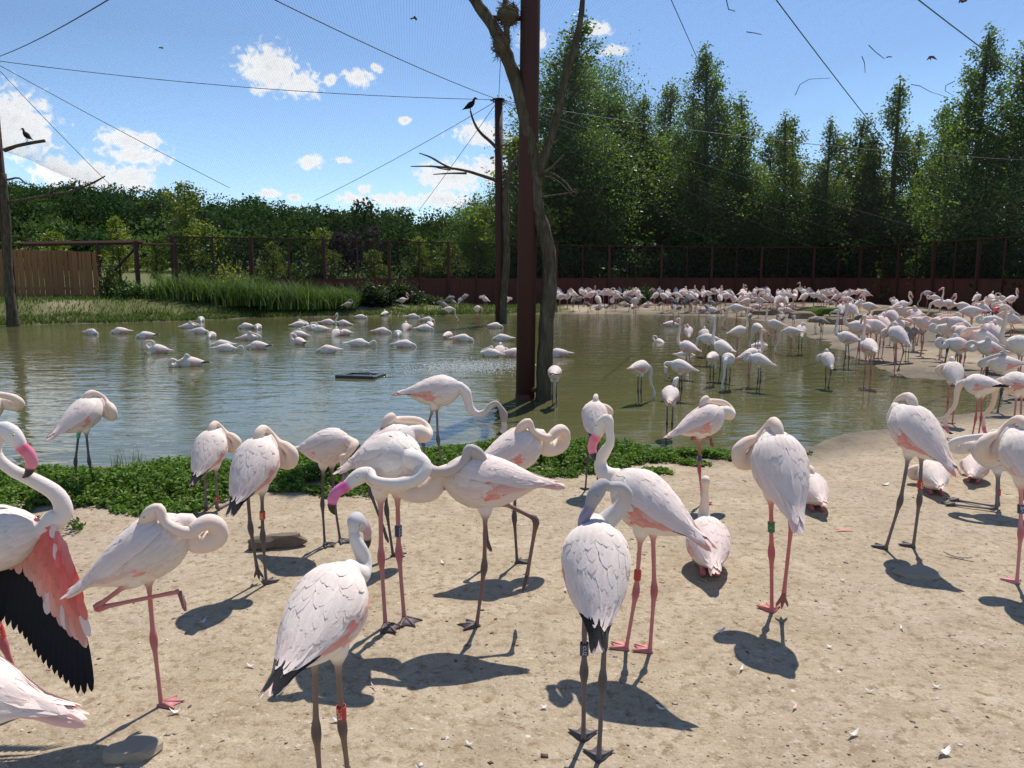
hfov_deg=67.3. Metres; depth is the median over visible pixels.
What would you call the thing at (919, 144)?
tree
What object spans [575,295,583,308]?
flamingo
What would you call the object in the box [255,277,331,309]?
reeds
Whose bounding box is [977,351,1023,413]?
flamingo
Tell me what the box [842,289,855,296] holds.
flamingo
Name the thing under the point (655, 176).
cable
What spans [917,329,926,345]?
flamingo
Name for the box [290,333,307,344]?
flamingo
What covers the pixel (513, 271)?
bush
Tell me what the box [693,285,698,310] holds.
flamingo
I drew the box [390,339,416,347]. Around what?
flamingo
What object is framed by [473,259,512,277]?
bush
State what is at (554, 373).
flamingo
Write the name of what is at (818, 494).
flamingo
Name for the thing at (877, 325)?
flamingo
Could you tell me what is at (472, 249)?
tree
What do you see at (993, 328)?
flamingo
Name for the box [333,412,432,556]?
flamingo
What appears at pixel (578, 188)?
cable
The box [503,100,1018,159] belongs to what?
cable
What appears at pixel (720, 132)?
aviary net
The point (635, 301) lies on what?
flamingo
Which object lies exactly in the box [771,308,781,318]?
flamingo
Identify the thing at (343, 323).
flamingo
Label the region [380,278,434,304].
bush
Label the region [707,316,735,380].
flamingo
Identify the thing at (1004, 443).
flamingo
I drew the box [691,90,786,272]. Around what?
tree
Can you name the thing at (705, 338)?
flamingo
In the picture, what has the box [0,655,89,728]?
flamingo
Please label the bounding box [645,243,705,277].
bush
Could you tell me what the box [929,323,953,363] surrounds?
flamingo
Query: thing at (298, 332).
flamingo
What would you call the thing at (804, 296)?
flamingo
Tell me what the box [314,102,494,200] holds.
cable
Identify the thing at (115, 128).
cable
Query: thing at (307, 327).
flamingo
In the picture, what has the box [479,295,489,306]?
flamingo
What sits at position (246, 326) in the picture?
flamingo
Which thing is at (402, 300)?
flamingo
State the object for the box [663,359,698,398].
flamingo
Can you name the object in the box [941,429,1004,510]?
flamingo
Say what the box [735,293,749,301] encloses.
flamingo
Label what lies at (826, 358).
flamingo
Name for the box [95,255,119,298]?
bush
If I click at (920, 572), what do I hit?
stone
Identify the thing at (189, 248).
tree
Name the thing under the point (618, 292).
flamingo
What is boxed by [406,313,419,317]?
flamingo
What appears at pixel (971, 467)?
flamingo
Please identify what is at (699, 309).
flamingo
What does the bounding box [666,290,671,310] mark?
flamingo
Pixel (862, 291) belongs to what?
flamingo
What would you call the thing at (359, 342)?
flamingo
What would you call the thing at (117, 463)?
plant
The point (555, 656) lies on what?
dark clods
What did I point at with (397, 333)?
flamingo
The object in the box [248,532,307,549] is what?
driftwood
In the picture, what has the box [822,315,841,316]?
rock
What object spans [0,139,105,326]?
dead tree
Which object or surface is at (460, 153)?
cable
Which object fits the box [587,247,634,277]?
bush
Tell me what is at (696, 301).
flamingo
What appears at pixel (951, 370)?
flamingo
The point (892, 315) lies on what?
flamingo
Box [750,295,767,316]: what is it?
flamingo
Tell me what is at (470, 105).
dark bird
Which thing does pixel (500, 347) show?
flamingo
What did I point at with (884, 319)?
flamingo
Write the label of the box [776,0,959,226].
cable
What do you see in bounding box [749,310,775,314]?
rock
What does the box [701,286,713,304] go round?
flamingo
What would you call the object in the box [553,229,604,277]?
bush
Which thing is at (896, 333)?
flamingo
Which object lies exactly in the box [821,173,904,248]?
tree
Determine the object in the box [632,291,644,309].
flamingo
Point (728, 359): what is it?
flamingo
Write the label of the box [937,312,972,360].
flamingo
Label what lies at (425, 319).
flamingo
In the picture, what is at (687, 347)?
flamingo
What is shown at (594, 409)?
flamingo
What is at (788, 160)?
tree
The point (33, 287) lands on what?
plank fence
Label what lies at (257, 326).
flamingo
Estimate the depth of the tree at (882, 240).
51.00 m
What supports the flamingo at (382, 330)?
on the pond water
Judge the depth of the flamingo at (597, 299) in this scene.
35.19 m
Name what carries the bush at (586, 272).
on the ground at (422, 670)
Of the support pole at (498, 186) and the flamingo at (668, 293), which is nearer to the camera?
the support pole at (498, 186)
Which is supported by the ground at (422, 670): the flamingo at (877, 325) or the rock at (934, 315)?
the rock at (934, 315)
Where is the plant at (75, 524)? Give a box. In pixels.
[66,516,85,530]
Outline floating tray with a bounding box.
[335,372,385,378]
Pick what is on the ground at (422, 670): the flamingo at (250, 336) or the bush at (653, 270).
the bush at (653, 270)
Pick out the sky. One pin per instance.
(27, 170)
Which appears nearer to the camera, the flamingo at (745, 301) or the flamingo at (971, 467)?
the flamingo at (971, 467)
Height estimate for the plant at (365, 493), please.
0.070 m
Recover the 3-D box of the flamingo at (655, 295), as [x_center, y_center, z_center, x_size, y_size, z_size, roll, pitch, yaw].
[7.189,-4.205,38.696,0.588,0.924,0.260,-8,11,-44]
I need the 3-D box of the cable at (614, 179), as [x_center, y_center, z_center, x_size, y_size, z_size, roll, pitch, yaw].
[6.367,-9.492,38.277,0.015,4.535,24.606,5,10,33]
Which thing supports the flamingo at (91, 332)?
on the pond water
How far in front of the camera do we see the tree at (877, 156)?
52.05 m
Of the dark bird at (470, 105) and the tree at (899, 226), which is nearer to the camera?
the dark bird at (470, 105)
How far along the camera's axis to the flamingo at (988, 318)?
17.38 m
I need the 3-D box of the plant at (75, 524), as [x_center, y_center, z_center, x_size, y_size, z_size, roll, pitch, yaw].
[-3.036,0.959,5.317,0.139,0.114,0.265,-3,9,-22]
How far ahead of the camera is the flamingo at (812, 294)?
38.31 m
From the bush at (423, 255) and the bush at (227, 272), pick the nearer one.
the bush at (227, 272)
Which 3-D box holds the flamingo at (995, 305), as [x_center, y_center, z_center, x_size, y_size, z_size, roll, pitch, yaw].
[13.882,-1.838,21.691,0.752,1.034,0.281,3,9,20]
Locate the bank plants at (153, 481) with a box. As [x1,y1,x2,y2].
[0,436,731,516]
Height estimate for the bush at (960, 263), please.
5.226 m
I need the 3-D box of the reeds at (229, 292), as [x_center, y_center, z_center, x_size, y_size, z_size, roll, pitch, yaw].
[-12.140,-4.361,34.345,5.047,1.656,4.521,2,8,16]
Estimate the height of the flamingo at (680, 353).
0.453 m
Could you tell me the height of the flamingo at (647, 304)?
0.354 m
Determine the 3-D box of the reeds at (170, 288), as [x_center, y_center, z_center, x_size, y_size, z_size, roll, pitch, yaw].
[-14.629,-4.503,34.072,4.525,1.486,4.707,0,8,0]
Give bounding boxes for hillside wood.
[0,178,601,275]
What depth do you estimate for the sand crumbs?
3.37 m
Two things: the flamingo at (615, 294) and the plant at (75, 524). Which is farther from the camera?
the flamingo at (615, 294)
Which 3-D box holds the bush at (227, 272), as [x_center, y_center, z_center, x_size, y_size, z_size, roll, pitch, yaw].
[-13.011,-5.238,35.505,1.835,2.624,1.839,-7,11,-41]
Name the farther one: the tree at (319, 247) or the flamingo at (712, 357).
the tree at (319, 247)
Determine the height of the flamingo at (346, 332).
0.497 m
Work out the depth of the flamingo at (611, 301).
39.70 m
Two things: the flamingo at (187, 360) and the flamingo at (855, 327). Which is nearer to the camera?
the flamingo at (187, 360)
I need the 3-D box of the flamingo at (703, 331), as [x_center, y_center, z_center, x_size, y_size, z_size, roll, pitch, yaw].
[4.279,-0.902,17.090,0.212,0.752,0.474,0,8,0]
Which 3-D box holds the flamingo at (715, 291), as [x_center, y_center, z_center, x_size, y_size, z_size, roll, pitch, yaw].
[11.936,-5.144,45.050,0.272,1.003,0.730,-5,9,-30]
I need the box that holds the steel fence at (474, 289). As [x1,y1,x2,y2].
[169,235,1023,312]
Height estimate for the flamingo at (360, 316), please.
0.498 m
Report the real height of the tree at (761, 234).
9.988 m
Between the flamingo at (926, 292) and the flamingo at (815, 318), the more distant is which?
the flamingo at (926, 292)
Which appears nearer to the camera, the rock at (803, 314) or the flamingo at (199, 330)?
the flamingo at (199, 330)
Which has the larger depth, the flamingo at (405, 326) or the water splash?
the flamingo at (405, 326)
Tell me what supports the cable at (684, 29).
attached to the aviary net
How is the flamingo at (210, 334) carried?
on the pond water
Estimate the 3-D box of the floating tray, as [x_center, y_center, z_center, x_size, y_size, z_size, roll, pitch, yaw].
[-2.711,-0.144,13.819,0.750,0.095,0.630,2,8,12]
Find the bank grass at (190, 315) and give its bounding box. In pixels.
[0,293,557,325]
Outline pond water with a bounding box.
[0,314,1004,466]
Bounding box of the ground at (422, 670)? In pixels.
[0,236,1023,767]
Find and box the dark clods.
[7,452,1023,767]
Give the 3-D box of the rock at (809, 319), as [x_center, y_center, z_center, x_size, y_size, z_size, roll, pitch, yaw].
[11.384,-2.347,28.650,0.764,0.330,0.560,2,8,15]
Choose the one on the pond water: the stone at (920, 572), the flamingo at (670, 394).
the flamingo at (670, 394)
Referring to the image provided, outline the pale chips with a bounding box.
[10,435,1023,767]
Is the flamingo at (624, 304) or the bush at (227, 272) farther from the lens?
the flamingo at (624, 304)
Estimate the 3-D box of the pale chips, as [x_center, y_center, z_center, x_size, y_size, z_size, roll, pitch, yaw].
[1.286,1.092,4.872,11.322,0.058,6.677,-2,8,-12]
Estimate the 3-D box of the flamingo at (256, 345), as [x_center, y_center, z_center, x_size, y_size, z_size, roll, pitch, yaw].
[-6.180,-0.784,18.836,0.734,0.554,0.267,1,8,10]
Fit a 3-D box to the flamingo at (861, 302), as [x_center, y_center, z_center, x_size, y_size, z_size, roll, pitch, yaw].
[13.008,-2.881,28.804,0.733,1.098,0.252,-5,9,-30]
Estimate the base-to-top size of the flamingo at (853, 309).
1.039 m
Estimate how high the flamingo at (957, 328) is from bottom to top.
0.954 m
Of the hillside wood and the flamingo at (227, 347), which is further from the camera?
the hillside wood
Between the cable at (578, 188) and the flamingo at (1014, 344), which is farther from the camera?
the cable at (578, 188)
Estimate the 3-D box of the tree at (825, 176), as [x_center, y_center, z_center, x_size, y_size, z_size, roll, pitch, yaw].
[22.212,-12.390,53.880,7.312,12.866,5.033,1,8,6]
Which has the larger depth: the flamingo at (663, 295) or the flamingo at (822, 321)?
the flamingo at (663, 295)
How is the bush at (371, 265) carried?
on the ground at (422, 670)
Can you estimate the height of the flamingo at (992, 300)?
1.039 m
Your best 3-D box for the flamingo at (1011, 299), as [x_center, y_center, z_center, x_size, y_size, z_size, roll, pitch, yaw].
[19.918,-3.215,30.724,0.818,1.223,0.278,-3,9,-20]
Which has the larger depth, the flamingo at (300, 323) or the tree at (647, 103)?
the tree at (647, 103)
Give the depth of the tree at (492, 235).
56.16 m
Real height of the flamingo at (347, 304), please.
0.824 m
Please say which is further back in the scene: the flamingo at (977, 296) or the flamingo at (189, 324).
the flamingo at (977, 296)
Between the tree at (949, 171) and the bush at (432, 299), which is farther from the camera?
the tree at (949, 171)
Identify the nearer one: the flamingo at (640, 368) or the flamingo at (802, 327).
the flamingo at (640, 368)
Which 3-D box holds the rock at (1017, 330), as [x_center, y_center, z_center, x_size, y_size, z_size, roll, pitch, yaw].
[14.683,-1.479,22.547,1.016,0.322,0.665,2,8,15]
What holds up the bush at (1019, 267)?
on the ground at (422, 670)
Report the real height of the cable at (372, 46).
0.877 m
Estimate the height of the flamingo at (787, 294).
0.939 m
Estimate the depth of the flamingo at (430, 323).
26.65 m
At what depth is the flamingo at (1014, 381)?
7.91 m
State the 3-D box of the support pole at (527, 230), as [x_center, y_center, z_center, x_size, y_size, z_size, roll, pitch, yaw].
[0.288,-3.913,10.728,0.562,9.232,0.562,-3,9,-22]
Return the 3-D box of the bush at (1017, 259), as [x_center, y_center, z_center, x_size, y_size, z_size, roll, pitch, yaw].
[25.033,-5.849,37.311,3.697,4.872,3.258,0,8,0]
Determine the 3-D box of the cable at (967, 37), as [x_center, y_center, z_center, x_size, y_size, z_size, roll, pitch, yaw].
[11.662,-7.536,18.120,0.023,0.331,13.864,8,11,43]
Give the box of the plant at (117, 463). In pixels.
[109,447,133,466]
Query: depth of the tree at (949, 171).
50.14 m
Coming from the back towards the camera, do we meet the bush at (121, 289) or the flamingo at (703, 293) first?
the flamingo at (703, 293)
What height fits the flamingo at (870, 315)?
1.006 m
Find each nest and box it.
[490,25,513,63]
[495,0,521,30]
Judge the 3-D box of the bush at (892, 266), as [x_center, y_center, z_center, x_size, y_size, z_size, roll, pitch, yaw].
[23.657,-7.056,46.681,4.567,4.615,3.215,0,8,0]
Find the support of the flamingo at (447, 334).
on the pond water
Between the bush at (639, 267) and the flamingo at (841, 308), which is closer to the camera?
the flamingo at (841, 308)
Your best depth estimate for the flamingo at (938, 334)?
16.66 m
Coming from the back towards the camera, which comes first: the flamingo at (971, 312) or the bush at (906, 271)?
the bush at (906, 271)
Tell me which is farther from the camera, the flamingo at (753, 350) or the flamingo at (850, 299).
the flamingo at (850, 299)
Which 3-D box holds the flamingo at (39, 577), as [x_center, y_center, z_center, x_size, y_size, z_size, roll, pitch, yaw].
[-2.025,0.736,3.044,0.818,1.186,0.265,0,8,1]
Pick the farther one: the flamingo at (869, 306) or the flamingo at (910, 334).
the flamingo at (869, 306)
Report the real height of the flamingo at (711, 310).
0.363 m
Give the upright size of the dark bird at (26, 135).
0.489 m
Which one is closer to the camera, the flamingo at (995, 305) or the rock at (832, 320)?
the flamingo at (995, 305)
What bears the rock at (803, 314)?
on the ground at (422, 670)
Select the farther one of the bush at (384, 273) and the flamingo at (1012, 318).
the bush at (384, 273)
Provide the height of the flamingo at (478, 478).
0.947 m
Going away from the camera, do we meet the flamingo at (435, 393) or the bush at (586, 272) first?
the flamingo at (435, 393)
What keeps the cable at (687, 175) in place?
attached to the support pole at (498, 186)
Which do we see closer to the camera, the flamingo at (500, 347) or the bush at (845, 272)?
the flamingo at (500, 347)
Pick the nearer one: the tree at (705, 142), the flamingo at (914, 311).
the flamingo at (914, 311)
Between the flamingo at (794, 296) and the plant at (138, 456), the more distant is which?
the flamingo at (794, 296)
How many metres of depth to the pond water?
12.92 m
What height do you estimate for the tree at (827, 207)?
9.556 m
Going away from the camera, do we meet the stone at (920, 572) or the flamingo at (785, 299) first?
the stone at (920, 572)
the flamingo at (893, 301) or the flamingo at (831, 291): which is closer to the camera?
the flamingo at (893, 301)
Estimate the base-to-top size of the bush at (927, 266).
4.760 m
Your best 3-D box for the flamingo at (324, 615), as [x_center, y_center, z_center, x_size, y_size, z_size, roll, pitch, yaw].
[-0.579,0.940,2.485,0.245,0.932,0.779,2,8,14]
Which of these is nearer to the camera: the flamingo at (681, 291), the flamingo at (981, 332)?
the flamingo at (981, 332)
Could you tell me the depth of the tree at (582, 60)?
52.33 m
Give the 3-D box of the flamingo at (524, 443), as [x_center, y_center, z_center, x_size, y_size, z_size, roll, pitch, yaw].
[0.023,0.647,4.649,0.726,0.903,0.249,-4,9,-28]
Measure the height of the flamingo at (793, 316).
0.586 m
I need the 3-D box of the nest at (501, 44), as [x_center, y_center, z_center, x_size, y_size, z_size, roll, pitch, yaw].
[-0.153,-4.597,10.472,0.320,0.545,0.311,3,8,17]
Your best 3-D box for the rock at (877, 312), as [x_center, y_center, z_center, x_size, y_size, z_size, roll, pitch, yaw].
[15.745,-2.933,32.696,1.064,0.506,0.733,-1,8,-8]
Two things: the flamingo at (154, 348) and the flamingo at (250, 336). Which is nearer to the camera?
the flamingo at (154, 348)
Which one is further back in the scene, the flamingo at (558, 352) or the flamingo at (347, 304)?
the flamingo at (347, 304)
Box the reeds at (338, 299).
[311,283,367,308]
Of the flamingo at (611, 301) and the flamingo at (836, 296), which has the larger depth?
the flamingo at (611, 301)
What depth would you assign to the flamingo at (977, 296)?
33.48 m
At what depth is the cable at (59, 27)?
16.79 m
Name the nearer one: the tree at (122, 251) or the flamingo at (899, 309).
the flamingo at (899, 309)
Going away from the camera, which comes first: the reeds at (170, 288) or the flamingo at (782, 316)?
the flamingo at (782, 316)
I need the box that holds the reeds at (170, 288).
[128,269,223,299]
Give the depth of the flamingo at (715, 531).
4.52 m
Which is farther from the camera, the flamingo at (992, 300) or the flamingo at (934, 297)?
the flamingo at (934, 297)
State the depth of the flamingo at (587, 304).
36.04 m
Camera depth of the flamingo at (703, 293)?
39.00 m
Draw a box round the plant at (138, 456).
[128,446,146,463]
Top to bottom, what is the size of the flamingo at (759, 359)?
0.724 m
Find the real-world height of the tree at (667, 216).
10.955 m
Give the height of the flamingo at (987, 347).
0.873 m
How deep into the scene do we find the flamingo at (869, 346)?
12.44 m
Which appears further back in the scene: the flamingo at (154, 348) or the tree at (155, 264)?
the tree at (155, 264)
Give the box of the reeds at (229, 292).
[185,270,292,306]
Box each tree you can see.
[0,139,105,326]
[30,230,70,285]
[94,215,141,281]
[139,238,171,283]
[154,180,228,278]
[257,241,287,278]
[308,227,344,278]
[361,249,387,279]
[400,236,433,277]
[411,111,518,323]
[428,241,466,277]
[438,192,510,272]
[463,133,574,276]
[469,0,584,400]
[471,9,657,264]
[474,161,556,265]
[476,27,695,255]
[492,99,671,268]
[582,97,678,272]
[595,118,712,262]
[616,93,679,265]
[617,145,760,259]
[650,77,695,248]
[651,41,779,268]
[679,95,703,195]
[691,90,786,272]
[699,157,821,275]
[709,108,759,259]
[732,129,787,211]
[733,109,838,275]
[763,168,881,272]
[764,114,817,277]
[781,114,865,270]
[799,113,884,265]
[808,127,917,271]
[813,134,851,187]
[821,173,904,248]
[829,75,929,271]
[848,146,904,220]
[861,123,929,264]
[865,158,942,255]
[883,101,965,267]
[890,23,1021,272]
[914,118,973,239]
[919,40,1023,277]
[930,170,1022,248]
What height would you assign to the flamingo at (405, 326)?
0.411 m
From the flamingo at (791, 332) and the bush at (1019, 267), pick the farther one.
the bush at (1019, 267)
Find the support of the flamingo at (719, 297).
on the ground at (422, 670)
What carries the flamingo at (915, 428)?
on the ground at (422, 670)
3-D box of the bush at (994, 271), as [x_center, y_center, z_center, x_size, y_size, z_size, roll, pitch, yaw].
[24.759,-5.924,38.826,3.537,4.622,3.109,3,8,17]
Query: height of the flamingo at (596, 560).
0.999 m
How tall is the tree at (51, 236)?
3.110 m
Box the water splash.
[370,357,535,376]
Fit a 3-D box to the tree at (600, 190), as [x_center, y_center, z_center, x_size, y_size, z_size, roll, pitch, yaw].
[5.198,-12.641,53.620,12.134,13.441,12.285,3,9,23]
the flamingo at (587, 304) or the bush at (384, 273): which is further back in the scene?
the bush at (384, 273)
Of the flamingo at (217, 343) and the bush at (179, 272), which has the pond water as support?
the flamingo at (217, 343)
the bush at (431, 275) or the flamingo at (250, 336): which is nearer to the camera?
the flamingo at (250, 336)
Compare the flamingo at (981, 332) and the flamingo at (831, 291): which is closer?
the flamingo at (981, 332)
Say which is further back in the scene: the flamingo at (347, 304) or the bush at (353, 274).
the bush at (353, 274)
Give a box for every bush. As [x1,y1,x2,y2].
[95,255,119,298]
[103,276,152,298]
[169,262,208,280]
[182,255,249,278]
[202,263,263,277]
[214,242,246,285]
[237,249,306,278]
[280,263,313,278]
[283,242,356,278]
[332,260,367,279]
[337,260,415,279]
[353,276,401,307]
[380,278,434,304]
[394,269,435,277]
[395,250,473,277]
[424,294,444,305]
[452,258,494,277]
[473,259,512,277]
[509,226,561,277]
[516,215,579,277]
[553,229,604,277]
[565,243,619,277]
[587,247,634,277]
[614,232,664,277]
[618,282,661,305]
[625,234,677,277]
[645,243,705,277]
[829,233,884,277]
[844,238,910,277]
[857,234,918,301]
[874,221,938,303]
[899,226,957,300]
[926,211,994,307]
[957,247,1000,278]
[969,220,1021,287]
[984,224,1023,278]
[989,248,1023,308]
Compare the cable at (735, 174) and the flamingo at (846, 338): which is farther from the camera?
the cable at (735, 174)
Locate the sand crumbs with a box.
[1,420,1023,767]
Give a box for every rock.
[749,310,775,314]
[788,311,815,318]
[794,306,815,310]
[803,307,848,315]
[807,316,826,322]
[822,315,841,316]
[825,317,854,324]
[853,315,873,319]
[872,309,889,315]
[921,310,941,316]
[932,313,952,317]
[1005,328,1023,334]
[1005,334,1023,337]
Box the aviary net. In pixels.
[0,0,1023,246]
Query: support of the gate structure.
on the ground at (422, 670)
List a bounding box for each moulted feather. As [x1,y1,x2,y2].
[846,728,858,736]
[936,743,951,754]
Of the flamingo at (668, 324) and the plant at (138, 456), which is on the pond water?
the flamingo at (668, 324)
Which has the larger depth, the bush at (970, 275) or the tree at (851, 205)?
the tree at (851, 205)
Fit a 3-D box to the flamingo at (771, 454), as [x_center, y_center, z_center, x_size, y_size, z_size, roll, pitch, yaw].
[1.369,0.693,3.905,0.286,1.022,0.604,-2,8,-14]
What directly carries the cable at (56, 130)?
attached to the support pole at (2, 168)
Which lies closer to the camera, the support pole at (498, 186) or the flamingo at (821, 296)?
the support pole at (498, 186)
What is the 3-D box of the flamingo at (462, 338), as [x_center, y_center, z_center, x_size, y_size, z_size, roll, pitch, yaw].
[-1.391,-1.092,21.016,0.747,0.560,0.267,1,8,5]
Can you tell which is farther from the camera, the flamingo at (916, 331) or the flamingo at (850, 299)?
the flamingo at (850, 299)
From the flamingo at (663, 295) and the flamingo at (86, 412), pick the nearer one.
the flamingo at (86, 412)
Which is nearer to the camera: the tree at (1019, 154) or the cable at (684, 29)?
the cable at (684, 29)
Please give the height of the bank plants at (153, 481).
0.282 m
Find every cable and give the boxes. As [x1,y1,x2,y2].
[0,0,107,55]
[0,61,491,99]
[0,71,108,183]
[1,66,228,187]
[275,0,497,99]
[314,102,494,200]
[419,105,494,209]
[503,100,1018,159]
[503,101,963,239]
[503,105,631,242]
[504,102,811,246]
[505,102,874,244]
[505,104,718,245]
[671,0,699,63]
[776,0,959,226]
[918,0,1023,78]
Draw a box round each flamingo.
[0,392,24,415]
[0,421,93,693]
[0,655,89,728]
[44,390,117,491]
[59,503,228,709]
[82,329,98,334]
[110,327,133,333]
[135,331,159,337]
[144,340,174,353]
[168,354,209,366]
[178,321,199,327]
[187,327,208,333]
[188,421,241,509]
[197,316,204,321]
[207,331,215,338]
[210,340,235,347]
[211,343,243,351]
[224,425,298,584]
[235,331,261,340]
[238,323,253,328]
[246,341,272,349]
[254,324,261,329]
[258,512,371,767]
[289,319,308,326]
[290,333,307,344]
[291,328,310,337]
[295,428,358,547]
[301,324,315,329]
[309,322,331,331]
[315,345,341,352]
[318,319,336,324]
[327,431,431,633]
[331,326,342,336]
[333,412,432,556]
[334,313,353,325]
[341,299,352,313]
[342,329,353,335]
[344,338,376,346]
[352,314,367,318]
[370,327,391,333]
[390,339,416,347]
[391,375,507,464]
[394,330,401,336]
[394,444,565,630]
[396,292,408,302]
[401,321,411,330]
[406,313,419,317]
[414,324,433,330]
[419,317,434,321]
[426,319,433,326]
[437,300,447,315]
[442,306,458,322]
[443,331,452,338]
[444,295,454,302]
[448,334,473,341]
[473,305,482,322]
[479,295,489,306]
[480,345,505,356]
[484,322,503,327]
[484,418,570,563]
[492,334,514,340]
[494,342,507,355]
[500,348,515,356]
[548,365,561,406]
[553,348,573,356]
[557,292,564,310]
[561,292,573,308]
[561,478,632,763]
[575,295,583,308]
[579,289,587,306]
[580,394,612,490]
[583,289,597,309]
[583,301,592,311]
[587,414,717,652]
[592,303,604,309]
[595,294,601,313]
[598,288,609,303]
[608,297,614,307]
[609,291,623,310]
[610,288,623,305]
[619,301,630,306]
[624,295,631,311]
[626,360,655,402]
[628,288,638,297]
[631,294,640,313]
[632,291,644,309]
[640,301,653,307]
[650,291,658,309]
[652,335,663,342]
[659,290,669,311]
[662,321,678,326]
[662,377,678,434]
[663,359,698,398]
[663,395,735,504]
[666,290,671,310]
[668,296,675,312]
[672,291,683,304]
[673,318,701,377]
[674,351,694,354]
[679,289,687,308]
[681,297,688,312]
[682,291,695,312]
[684,324,692,340]
[686,475,730,577]
[692,299,699,312]
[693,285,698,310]
[695,333,722,364]
[697,307,701,318]
[698,326,708,356]
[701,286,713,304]
[701,289,706,297]
[705,306,716,313]
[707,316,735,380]
[707,351,718,384]
[710,288,719,299]
[717,293,722,312]
[720,285,728,304]
[721,293,733,305]
[721,304,747,328]
[721,353,734,391]
[727,307,753,355]
[731,417,809,613]
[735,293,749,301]
[735,329,768,386]
[738,292,754,312]
[743,350,776,390]
[747,291,756,312]
[749,323,763,347]
[749,340,766,345]
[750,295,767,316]
[750,302,760,308]
[758,291,768,309]
[760,303,787,345]
[763,294,773,309]
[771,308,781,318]
[774,293,781,319]
[774,326,805,354]
[778,306,794,313]
[780,314,784,329]
[781,291,791,305]
[781,294,788,314]
[790,313,795,323]
[792,293,797,307]
[797,282,809,300]
[797,322,805,353]
[798,291,808,309]
[806,287,816,306]
[806,465,829,510]
[811,316,820,333]
[813,292,829,307]
[816,349,834,388]
[817,317,829,337]
[820,288,833,306]
[828,288,834,305]
[829,309,860,367]
[830,292,843,307]
[837,297,874,361]
[837,302,845,330]
[840,293,856,301]
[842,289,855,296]
[845,300,859,332]
[854,292,865,313]
[858,289,872,302]
[858,294,882,313]
[859,314,872,358]
[859,315,886,361]
[860,315,878,386]
[870,392,962,549]
[874,312,890,358]
[880,321,911,373]
[881,307,898,345]
[889,297,898,311]
[890,291,912,316]
[892,304,908,317]
[893,317,912,361]
[903,330,913,361]
[904,305,921,350]
[904,326,910,331]
[907,460,949,495]
[908,313,934,356]
[911,327,919,349]
[917,290,933,306]
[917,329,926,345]
[921,313,943,359]
[926,294,943,309]
[926,299,944,315]
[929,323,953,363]
[935,333,971,362]
[935,356,963,423]
[936,331,945,355]
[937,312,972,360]
[938,287,955,313]
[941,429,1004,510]
[942,374,1010,433]
[950,321,969,367]
[951,293,970,318]
[951,306,987,336]
[959,454,989,483]
[960,324,1006,374]
[965,336,1011,375]
[971,301,991,324]
[972,292,981,301]
[975,415,1023,584]
[976,312,1010,325]
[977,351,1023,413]
[981,371,1023,432]
[984,319,1000,370]
[985,296,1001,315]
[988,291,994,309]
[990,300,1019,325]
[991,304,1023,395]
[995,293,1006,300]
[997,310,1023,337]
[1004,288,1018,306]
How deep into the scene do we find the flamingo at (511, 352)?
16.98 m
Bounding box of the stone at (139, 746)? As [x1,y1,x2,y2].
[102,730,162,764]
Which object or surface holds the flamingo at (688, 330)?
on the pond water
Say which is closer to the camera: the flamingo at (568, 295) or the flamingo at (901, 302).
the flamingo at (901, 302)
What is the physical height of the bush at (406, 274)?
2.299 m
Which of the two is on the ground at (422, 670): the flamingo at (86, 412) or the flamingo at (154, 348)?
the flamingo at (86, 412)
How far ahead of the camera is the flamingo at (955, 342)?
12.85 m
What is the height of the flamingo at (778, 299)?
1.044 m
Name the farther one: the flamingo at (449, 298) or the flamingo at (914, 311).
the flamingo at (449, 298)
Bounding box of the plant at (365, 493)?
[352,486,369,497]
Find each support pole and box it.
[0,123,18,314]
[490,98,506,322]
[515,0,539,399]
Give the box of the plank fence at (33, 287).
[0,249,100,298]
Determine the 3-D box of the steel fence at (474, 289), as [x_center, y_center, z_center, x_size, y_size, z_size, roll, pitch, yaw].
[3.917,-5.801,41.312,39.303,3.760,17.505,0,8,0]
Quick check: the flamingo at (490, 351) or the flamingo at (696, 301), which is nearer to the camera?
the flamingo at (490, 351)
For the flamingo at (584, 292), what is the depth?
42.42 m
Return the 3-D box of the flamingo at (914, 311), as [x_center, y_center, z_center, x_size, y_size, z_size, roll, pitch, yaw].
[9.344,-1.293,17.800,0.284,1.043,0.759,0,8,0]
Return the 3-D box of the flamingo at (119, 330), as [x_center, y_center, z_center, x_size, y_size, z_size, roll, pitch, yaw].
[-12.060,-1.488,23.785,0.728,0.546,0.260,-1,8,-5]
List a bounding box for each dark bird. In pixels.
[20,128,32,141]
[462,97,477,110]
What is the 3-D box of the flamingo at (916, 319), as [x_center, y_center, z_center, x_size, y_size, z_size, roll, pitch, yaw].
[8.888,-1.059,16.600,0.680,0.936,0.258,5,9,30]
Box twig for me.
[938,551,971,558]
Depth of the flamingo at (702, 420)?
5.77 m
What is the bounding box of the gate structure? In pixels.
[22,240,180,293]
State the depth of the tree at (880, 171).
56.21 m
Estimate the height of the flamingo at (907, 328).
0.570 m
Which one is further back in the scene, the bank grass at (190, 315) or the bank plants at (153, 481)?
the bank grass at (190, 315)
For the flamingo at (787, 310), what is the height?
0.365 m
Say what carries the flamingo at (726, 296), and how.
on the ground at (422, 670)
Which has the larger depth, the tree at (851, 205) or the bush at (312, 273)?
the tree at (851, 205)
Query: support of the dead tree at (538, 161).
in the pond water
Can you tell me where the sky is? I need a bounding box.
[0,0,1023,243]
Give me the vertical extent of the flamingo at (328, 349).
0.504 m
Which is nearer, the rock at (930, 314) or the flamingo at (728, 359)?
the flamingo at (728, 359)
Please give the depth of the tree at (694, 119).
63.58 m

